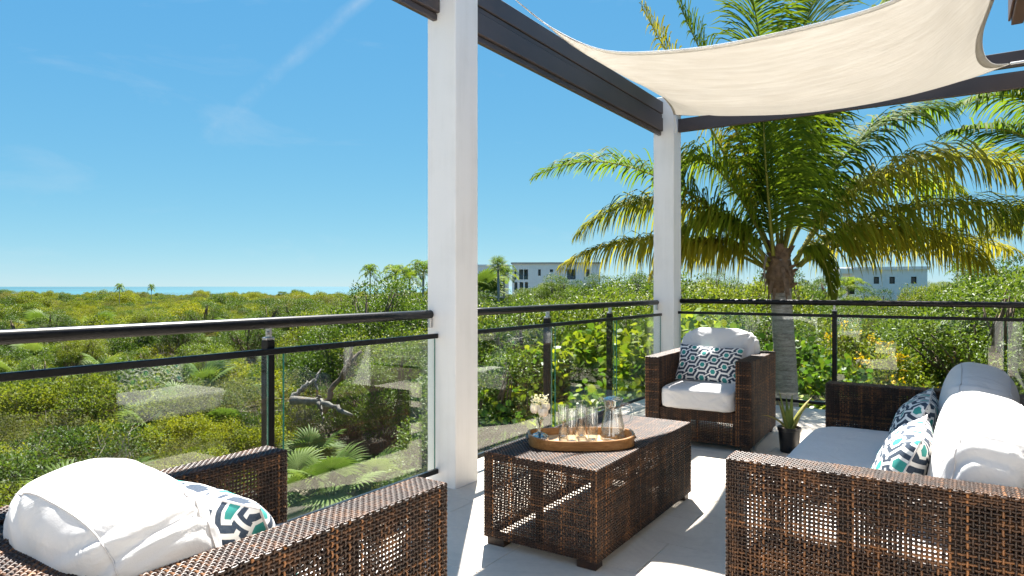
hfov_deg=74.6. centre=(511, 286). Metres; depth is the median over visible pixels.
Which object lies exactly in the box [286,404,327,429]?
shrub
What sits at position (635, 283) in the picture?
broadleaf tree
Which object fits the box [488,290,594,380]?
broadleaf tree
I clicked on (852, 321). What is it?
broadleaf tree
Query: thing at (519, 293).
broadleaf tree
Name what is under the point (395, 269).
distant palm
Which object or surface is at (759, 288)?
broadleaf tree
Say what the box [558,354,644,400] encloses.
sea grape
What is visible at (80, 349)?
broadleaf tree
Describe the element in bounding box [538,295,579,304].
broadleaf tree
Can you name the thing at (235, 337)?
broadleaf tree
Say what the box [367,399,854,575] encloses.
floor
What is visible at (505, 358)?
broadleaf tree
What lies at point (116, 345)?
shrub
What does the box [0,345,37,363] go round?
shrub
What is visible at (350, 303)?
broadleaf tree
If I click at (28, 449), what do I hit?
fan palm
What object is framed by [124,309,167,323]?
broadleaf tree
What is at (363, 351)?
broadleaf tree
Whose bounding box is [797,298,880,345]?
broadleaf tree
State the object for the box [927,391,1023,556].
back cushion
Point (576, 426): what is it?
drinking glass
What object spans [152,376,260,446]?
shrub
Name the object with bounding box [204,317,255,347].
fan palm
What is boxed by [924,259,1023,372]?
broadleaf tree
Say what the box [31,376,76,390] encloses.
shrub
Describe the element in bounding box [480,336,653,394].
sea grape
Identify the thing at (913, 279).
window
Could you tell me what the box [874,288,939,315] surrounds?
broadleaf tree
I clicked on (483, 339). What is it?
broadleaf tree
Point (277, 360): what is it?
broadleaf tree
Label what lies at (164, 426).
shrub
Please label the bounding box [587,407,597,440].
drinking glass
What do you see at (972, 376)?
back cushion
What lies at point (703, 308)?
broadleaf tree
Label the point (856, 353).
flowering shrub
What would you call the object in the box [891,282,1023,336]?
broadleaf tree
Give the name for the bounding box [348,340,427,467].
broadleaf tree
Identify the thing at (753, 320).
broadleaf tree
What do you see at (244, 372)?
shrub
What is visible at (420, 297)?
broadleaf tree
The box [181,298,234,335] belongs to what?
broadleaf tree
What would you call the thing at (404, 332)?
broadleaf tree
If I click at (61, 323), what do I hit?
broadleaf tree
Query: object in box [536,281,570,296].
broadleaf tree
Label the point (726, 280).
broadleaf tree
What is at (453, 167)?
column
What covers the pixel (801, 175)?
coconut palm
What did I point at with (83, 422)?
dry shrub
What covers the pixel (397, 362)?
broadleaf tree
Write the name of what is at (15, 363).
shrub
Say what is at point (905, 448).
throw pillow
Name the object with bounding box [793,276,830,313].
broadleaf tree
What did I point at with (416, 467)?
shrub
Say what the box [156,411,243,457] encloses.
shrub
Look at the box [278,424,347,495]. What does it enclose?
fan palm
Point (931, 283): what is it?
broadleaf tree
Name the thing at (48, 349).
shrub
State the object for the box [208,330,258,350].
shrub
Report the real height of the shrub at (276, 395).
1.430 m
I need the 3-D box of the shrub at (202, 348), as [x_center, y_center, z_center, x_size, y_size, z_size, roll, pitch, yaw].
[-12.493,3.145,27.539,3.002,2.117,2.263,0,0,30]
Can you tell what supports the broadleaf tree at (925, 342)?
on the ground
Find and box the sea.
[0,287,826,295]
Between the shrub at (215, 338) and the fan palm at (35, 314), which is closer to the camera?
the shrub at (215, 338)
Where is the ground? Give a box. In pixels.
[4,354,423,506]
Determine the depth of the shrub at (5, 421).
14.47 m
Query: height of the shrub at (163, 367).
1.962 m
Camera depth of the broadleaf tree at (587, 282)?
57.95 m
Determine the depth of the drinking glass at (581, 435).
3.61 m
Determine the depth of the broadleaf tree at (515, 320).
15.20 m
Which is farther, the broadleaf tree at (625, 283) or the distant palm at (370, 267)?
the distant palm at (370, 267)
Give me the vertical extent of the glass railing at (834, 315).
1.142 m
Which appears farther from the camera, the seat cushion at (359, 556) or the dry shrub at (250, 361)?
the dry shrub at (250, 361)
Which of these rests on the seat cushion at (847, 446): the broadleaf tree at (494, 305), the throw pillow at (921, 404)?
the throw pillow at (921, 404)
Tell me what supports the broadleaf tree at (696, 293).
on the ground
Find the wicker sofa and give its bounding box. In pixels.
[725,381,1023,575]
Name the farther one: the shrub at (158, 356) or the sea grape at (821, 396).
the shrub at (158, 356)
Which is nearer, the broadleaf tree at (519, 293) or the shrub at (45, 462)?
the shrub at (45, 462)
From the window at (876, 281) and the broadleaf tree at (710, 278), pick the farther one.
the broadleaf tree at (710, 278)
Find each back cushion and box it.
[3,458,221,575]
[682,328,759,358]
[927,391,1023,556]
[938,362,1019,416]
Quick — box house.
[1008,0,1023,24]
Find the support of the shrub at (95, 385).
on the ground
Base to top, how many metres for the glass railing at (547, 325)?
1.128 m
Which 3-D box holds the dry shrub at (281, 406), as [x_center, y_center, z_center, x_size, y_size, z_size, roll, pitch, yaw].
[-5.490,3.142,16.148,2.560,2.130,2.691,0,0,-38]
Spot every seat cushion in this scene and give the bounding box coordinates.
[276,523,398,575]
[662,379,735,412]
[747,427,1020,575]
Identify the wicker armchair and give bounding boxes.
[0,445,447,575]
[645,348,775,451]
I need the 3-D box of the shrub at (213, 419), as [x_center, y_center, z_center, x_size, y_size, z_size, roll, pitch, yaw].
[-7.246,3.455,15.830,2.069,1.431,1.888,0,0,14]
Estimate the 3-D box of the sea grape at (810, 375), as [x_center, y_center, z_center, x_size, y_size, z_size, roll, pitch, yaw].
[4.449,2.442,12.120,3.828,3.574,3.489,0,0,26]
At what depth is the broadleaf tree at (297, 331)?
22.30 m
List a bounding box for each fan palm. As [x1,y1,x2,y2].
[0,356,42,371]
[3,457,86,506]
[6,440,61,481]
[9,343,48,368]
[14,308,63,326]
[63,352,127,379]
[78,310,126,341]
[108,400,180,458]
[135,321,171,358]
[136,456,160,467]
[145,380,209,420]
[168,360,238,400]
[203,400,255,454]
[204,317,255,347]
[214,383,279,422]
[249,446,338,513]
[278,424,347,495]
[285,441,389,519]
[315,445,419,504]
[478,266,510,306]
[478,283,511,303]
[488,256,508,305]
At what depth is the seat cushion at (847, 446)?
3.33 m
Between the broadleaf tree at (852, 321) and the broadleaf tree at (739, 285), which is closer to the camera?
the broadleaf tree at (852, 321)
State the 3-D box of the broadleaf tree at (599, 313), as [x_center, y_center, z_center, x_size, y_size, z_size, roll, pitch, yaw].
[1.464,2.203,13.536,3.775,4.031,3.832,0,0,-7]
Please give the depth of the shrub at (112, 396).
15.77 m
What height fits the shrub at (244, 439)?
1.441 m
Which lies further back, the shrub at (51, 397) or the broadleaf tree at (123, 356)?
the broadleaf tree at (123, 356)
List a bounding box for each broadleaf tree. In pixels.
[0,313,41,351]
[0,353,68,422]
[31,308,84,343]
[47,339,110,389]
[90,347,153,382]
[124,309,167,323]
[146,312,204,356]
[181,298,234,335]
[189,345,247,394]
[216,312,286,366]
[245,343,306,404]
[250,297,293,335]
[273,295,330,345]
[274,308,352,379]
[278,324,388,449]
[290,271,427,433]
[304,381,387,455]
[317,291,363,314]
[328,296,427,371]
[328,328,427,457]
[329,357,424,460]
[339,297,395,359]
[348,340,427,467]
[368,343,427,443]
[371,279,419,309]
[378,274,483,333]
[378,297,505,372]
[384,367,527,482]
[402,324,528,383]
[409,314,540,407]
[414,339,586,470]
[478,292,498,315]
[478,298,525,332]
[478,298,583,380]
[478,360,565,452]
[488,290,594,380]
[500,292,523,303]
[502,313,559,336]
[506,298,653,372]
[511,295,540,305]
[512,286,549,295]
[515,288,545,303]
[528,273,583,303]
[529,276,641,320]
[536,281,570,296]
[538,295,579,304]
[540,284,685,347]
[556,278,587,300]
[573,290,737,332]
[575,272,619,299]
[576,273,644,301]
[577,289,646,319]
[598,268,752,327]
[608,271,653,299]
[622,273,651,291]
[639,305,767,350]
[640,281,794,335]
[644,298,815,367]
[681,279,711,293]
[682,275,839,344]
[687,270,726,292]
[690,275,746,303]
[716,306,880,381]
[727,282,749,292]
[738,269,848,326]
[739,319,830,369]
[761,320,872,353]
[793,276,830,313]
[794,280,824,296]
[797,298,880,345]
[819,294,886,318]
[823,276,872,298]
[830,309,913,340]
[838,294,892,325]
[851,308,913,344]
[852,279,1023,392]
[855,285,910,314]
[870,291,1021,379]
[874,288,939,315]
[877,262,1023,393]
[883,306,923,320]
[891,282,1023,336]
[897,282,958,313]
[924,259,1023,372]
[927,281,950,287]
[934,248,1023,316]
[996,266,1023,284]
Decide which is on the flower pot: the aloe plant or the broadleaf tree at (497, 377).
the aloe plant
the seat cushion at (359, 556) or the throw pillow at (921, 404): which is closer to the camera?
the seat cushion at (359, 556)
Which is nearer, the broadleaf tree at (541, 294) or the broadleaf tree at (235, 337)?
the broadleaf tree at (235, 337)
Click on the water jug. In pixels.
(607, 437)
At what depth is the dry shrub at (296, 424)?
15.80 m
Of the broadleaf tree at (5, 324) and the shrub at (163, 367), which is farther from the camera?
the broadleaf tree at (5, 324)
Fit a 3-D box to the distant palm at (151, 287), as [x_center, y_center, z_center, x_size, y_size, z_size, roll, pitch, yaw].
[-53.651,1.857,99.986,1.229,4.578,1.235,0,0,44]
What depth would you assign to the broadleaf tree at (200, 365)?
23.84 m
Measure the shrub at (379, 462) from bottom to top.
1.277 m
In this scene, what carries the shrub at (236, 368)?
on the ground
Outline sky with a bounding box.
[0,0,1023,286]
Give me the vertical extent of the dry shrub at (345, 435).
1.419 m
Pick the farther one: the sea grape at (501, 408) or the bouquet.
the sea grape at (501, 408)
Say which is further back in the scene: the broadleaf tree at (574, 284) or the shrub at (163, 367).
the broadleaf tree at (574, 284)
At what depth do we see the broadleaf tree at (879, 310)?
20.26 m
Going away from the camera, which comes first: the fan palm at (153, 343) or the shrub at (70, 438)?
the shrub at (70, 438)
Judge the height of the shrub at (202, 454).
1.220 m
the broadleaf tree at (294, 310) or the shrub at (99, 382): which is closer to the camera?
the shrub at (99, 382)
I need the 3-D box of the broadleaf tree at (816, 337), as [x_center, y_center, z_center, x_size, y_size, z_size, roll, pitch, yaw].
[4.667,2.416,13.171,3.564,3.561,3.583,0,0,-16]
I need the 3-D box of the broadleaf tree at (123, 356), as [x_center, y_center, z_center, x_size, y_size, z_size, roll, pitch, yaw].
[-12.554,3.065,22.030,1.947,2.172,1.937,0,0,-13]
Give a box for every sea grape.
[478,348,644,451]
[479,323,653,445]
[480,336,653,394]
[499,342,582,440]
[502,329,653,427]
[542,307,736,388]
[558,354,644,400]
[725,322,874,408]
[775,392,814,406]
[799,386,846,409]
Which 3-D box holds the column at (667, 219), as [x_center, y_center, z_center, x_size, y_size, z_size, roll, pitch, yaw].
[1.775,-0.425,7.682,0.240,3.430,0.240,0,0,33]
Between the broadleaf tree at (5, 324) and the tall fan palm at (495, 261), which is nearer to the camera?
the broadleaf tree at (5, 324)
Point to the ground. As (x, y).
(304, 493)
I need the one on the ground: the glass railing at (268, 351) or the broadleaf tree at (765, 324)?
the broadleaf tree at (765, 324)
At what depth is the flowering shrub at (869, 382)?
12.35 m
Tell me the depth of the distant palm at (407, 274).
59.73 m
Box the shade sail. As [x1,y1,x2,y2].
[516,0,1023,132]
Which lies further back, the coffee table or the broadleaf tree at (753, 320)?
the broadleaf tree at (753, 320)
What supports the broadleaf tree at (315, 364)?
on the ground
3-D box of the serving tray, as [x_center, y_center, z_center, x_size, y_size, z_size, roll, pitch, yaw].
[0.360,0.790,3.520,0.577,0.059,0.356,0,0,-3]
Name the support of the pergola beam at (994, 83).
attached to the column at (667, 219)
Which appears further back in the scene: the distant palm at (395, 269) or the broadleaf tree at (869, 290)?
the distant palm at (395, 269)
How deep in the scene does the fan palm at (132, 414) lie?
14.93 m
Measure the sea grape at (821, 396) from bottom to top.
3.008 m
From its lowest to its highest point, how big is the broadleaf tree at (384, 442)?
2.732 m
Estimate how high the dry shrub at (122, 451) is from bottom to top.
1.873 m
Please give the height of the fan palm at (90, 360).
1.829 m
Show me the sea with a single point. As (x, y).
(273, 291)
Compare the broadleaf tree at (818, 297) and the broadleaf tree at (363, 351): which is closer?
the broadleaf tree at (363, 351)
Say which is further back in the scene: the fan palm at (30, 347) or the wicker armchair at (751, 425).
the fan palm at (30, 347)
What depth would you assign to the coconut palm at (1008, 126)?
9.33 m
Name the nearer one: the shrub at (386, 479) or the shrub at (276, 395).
the shrub at (386, 479)
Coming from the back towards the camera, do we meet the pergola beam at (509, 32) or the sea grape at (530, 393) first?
the sea grape at (530, 393)
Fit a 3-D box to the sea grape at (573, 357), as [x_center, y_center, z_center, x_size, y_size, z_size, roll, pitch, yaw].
[1.648,2.362,9.794,3.811,3.748,4.181,0,0,-36]
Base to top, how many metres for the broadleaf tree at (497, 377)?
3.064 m
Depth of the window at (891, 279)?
47.91 m
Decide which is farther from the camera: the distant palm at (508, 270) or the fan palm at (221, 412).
the distant palm at (508, 270)
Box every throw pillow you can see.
[177,480,297,575]
[675,343,744,383]
[871,414,932,517]
[888,387,938,435]
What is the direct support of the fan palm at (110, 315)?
on the ground
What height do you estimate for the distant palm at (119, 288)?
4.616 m
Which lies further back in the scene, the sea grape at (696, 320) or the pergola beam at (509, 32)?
the sea grape at (696, 320)
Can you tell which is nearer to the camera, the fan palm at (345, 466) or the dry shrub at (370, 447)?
the fan palm at (345, 466)
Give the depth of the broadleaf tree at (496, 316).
13.61 m
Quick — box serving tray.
[526,427,636,450]
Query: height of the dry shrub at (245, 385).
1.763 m
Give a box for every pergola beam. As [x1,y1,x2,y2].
[392,0,439,20]
[478,0,662,135]
[678,49,1023,132]
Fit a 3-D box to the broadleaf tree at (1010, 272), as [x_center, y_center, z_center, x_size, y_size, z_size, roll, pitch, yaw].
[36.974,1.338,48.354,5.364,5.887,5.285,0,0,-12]
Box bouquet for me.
[527,394,549,435]
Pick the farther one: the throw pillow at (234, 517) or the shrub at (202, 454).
the shrub at (202, 454)
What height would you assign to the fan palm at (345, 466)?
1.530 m
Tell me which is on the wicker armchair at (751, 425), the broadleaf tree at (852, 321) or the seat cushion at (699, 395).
the seat cushion at (699, 395)
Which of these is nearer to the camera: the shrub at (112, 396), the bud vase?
the bud vase
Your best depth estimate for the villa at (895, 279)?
47.82 m
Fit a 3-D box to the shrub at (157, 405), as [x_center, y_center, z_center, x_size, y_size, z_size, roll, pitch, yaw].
[-8.142,3.305,15.496,2.508,1.776,2.288,0,0,35]
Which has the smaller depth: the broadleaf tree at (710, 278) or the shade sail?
the shade sail
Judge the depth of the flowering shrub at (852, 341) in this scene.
13.20 m
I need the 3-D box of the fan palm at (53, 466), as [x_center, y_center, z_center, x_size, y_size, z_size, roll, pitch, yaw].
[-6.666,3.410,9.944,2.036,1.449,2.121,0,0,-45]
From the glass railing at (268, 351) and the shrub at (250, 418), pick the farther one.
the shrub at (250, 418)
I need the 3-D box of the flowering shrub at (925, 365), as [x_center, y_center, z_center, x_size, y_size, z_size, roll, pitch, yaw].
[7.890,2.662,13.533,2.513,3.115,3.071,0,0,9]
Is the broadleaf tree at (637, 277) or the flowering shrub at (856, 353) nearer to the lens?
the flowering shrub at (856, 353)
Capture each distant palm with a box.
[113,283,124,303]
[147,284,155,303]
[358,263,380,296]
[380,263,406,290]
[393,267,425,295]
[402,259,427,295]
[495,265,519,298]
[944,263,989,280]
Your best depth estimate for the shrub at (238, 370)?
23.94 m
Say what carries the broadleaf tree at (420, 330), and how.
on the ground
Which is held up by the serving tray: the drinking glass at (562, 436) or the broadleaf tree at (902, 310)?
the drinking glass at (562, 436)
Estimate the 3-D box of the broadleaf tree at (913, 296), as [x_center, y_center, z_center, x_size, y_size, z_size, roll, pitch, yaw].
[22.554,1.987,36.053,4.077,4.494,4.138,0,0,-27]
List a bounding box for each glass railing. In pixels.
[0,310,437,521]
[478,300,661,458]
[678,298,1023,404]
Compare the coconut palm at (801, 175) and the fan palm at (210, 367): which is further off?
the fan palm at (210, 367)
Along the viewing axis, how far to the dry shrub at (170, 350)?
29.61 m
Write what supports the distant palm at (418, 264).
on the ground
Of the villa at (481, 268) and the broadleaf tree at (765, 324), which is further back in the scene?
the villa at (481, 268)
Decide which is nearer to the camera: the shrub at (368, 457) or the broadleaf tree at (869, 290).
the shrub at (368, 457)
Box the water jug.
[598,396,633,440]
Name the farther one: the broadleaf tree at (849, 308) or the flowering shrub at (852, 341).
the broadleaf tree at (849, 308)
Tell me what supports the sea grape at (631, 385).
on the ground
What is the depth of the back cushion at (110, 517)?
1.44 m
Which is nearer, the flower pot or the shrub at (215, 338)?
the flower pot
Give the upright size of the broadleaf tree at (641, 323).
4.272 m
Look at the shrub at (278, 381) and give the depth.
19.53 m
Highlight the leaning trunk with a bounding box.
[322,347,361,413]
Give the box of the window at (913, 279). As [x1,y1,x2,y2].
[911,277,915,283]
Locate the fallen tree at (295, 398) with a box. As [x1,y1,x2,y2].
[289,369,352,424]
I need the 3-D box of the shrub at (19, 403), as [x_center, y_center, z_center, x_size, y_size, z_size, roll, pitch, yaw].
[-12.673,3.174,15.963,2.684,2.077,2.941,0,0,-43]
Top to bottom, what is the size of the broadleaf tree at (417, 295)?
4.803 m
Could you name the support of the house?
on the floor
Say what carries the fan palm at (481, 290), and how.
on the ground
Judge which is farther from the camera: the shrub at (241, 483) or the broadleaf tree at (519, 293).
the broadleaf tree at (519, 293)
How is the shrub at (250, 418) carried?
on the ground
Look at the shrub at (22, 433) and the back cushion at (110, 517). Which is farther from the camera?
the shrub at (22, 433)
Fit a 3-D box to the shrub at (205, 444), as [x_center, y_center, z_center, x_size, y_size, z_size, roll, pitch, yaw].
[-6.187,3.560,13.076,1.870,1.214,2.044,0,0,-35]
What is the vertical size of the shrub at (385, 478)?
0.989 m
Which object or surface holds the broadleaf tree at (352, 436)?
on the ground
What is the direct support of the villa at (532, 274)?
on the ground
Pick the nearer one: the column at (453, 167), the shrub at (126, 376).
the column at (453, 167)
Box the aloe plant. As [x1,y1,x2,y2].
[764,391,811,428]
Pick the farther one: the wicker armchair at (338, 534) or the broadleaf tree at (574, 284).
the broadleaf tree at (574, 284)
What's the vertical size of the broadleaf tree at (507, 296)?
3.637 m
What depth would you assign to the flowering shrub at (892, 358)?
11.87 m
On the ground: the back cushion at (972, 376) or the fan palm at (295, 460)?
the fan palm at (295, 460)
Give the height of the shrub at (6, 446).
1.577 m
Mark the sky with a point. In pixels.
(160, 143)
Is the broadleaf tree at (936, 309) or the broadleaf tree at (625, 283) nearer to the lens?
the broadleaf tree at (936, 309)
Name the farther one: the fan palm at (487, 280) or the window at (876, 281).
the fan palm at (487, 280)
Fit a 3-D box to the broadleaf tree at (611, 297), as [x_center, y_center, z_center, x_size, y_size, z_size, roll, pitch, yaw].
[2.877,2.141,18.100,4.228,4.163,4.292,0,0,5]
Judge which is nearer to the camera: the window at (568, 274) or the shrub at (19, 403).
the shrub at (19, 403)
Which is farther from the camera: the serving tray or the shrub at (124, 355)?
the shrub at (124, 355)
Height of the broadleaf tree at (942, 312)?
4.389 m
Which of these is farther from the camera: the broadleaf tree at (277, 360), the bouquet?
the broadleaf tree at (277, 360)
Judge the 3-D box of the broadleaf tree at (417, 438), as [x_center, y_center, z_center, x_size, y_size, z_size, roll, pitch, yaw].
[-0.531,2.711,10.223,2.789,2.928,2.804,0,0,-16]
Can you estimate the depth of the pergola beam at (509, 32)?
5.62 m
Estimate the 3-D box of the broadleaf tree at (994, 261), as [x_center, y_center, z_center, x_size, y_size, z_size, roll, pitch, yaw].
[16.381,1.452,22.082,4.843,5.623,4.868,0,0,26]
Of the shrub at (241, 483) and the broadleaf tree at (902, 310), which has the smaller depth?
the shrub at (241, 483)
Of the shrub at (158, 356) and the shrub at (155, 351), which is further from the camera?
the shrub at (155, 351)
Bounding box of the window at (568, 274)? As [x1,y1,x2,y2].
[567,269,575,275]
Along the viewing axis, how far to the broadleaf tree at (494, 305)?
17.41 m
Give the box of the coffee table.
[484,412,690,570]
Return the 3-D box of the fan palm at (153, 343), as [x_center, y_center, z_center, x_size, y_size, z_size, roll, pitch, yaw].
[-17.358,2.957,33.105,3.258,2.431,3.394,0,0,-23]
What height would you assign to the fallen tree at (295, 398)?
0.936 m
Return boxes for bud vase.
[532,418,548,439]
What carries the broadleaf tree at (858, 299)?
on the ground
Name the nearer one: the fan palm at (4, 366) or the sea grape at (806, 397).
the sea grape at (806, 397)
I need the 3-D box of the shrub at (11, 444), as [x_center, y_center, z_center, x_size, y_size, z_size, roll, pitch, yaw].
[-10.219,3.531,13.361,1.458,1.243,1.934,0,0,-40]
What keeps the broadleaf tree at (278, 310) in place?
on the ground
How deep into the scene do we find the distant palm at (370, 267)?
74.77 m
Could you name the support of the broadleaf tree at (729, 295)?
on the ground
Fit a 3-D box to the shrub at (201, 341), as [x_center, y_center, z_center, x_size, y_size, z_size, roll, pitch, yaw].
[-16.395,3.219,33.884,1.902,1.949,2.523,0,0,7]
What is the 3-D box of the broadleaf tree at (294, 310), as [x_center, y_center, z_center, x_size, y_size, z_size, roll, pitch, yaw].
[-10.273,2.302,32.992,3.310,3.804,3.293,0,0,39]
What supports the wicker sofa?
on the floor
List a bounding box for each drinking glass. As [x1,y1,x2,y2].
[558,404,568,438]
[566,408,576,440]
[576,403,586,437]
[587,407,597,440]
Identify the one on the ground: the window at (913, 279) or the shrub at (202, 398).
the shrub at (202, 398)
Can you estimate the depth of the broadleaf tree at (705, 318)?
12.92 m
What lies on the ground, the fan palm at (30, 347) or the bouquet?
the fan palm at (30, 347)
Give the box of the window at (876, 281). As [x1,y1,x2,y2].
[874,277,878,283]
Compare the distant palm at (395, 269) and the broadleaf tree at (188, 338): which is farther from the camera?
the distant palm at (395, 269)
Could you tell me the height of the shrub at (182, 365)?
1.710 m
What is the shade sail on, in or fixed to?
attached to the pergola beam at (509, 32)
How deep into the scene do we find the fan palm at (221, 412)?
15.68 m
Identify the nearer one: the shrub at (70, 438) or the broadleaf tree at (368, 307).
the shrub at (70, 438)
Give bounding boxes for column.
[428,0,477,488]
[654,97,680,353]
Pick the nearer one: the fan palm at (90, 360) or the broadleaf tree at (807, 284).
the fan palm at (90, 360)
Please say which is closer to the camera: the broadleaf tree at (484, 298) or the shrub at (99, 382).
the shrub at (99, 382)
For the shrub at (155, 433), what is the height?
1.609 m
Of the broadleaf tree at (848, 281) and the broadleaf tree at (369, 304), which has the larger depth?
the broadleaf tree at (848, 281)
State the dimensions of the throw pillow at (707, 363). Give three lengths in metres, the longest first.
0.554 x 0.335 x 0.162 m
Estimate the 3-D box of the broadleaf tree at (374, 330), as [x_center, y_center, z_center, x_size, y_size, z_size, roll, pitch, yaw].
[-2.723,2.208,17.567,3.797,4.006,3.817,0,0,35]
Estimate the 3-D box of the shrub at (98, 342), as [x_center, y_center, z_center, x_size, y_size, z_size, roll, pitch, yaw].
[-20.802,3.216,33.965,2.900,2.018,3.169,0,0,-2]
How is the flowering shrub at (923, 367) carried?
on the ground
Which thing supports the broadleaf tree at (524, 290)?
on the ground
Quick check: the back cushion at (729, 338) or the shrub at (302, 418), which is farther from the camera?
the shrub at (302, 418)
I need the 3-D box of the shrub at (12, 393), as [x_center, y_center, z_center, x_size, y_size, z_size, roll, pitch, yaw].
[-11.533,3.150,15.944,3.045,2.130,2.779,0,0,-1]
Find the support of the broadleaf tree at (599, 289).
on the ground
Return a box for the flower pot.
[777,425,801,453]
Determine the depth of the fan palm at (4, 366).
21.71 m
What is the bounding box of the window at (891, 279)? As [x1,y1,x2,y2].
[889,277,894,283]
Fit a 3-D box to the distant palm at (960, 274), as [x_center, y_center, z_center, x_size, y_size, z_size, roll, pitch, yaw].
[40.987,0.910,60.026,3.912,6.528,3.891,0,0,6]
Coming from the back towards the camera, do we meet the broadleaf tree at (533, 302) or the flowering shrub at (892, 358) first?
the broadleaf tree at (533, 302)
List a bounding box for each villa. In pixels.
[478,265,509,297]
[511,262,600,297]
[834,266,928,306]
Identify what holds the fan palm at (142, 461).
on the ground
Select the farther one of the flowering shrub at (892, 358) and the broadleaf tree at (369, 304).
the broadleaf tree at (369, 304)
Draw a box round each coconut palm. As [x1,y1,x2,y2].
[529,0,1023,406]
[934,88,1023,242]
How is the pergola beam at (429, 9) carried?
attached to the column at (453, 167)
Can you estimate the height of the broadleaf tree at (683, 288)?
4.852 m
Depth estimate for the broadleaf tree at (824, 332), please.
16.50 m
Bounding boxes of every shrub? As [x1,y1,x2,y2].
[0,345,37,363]
[0,355,53,372]
[0,379,84,447]
[0,380,42,433]
[0,384,99,440]
[0,408,43,444]
[0,412,111,457]
[0,438,28,452]
[0,439,52,472]
[0,439,95,495]
[13,414,171,472]
[16,372,166,440]
[22,417,154,473]
[24,403,143,441]
[30,417,174,466]
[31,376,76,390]
[34,342,110,378]
[52,375,133,400]
[53,383,153,427]
[68,338,120,354]
[97,390,211,462]
[101,336,160,359]
[103,353,203,397]
[107,353,139,360]
[117,355,192,391]
[121,412,224,460]
[134,341,191,359]
[142,436,236,467]
[145,354,175,359]
[146,341,211,358]
[148,444,234,481]
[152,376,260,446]
[154,392,225,425]
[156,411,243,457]
[157,355,207,374]
[167,403,247,446]
[174,339,234,366]
[180,335,208,354]
[194,359,250,392]
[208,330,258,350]
[214,371,288,409]
[216,392,296,423]
[219,471,256,498]
[220,378,344,448]
[221,367,321,410]
[223,406,290,446]
[227,362,252,376]
[230,410,319,452]
[236,355,322,409]
[238,357,259,367]
[251,405,330,446]
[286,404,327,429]
[310,414,383,453]
[333,429,381,455]
[341,453,383,486]
[356,465,424,494]
[375,469,419,486]
[407,456,427,476]
[772,320,891,382]
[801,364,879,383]
[821,335,910,384]
[854,341,942,399]
[872,343,954,387]
[877,362,943,405]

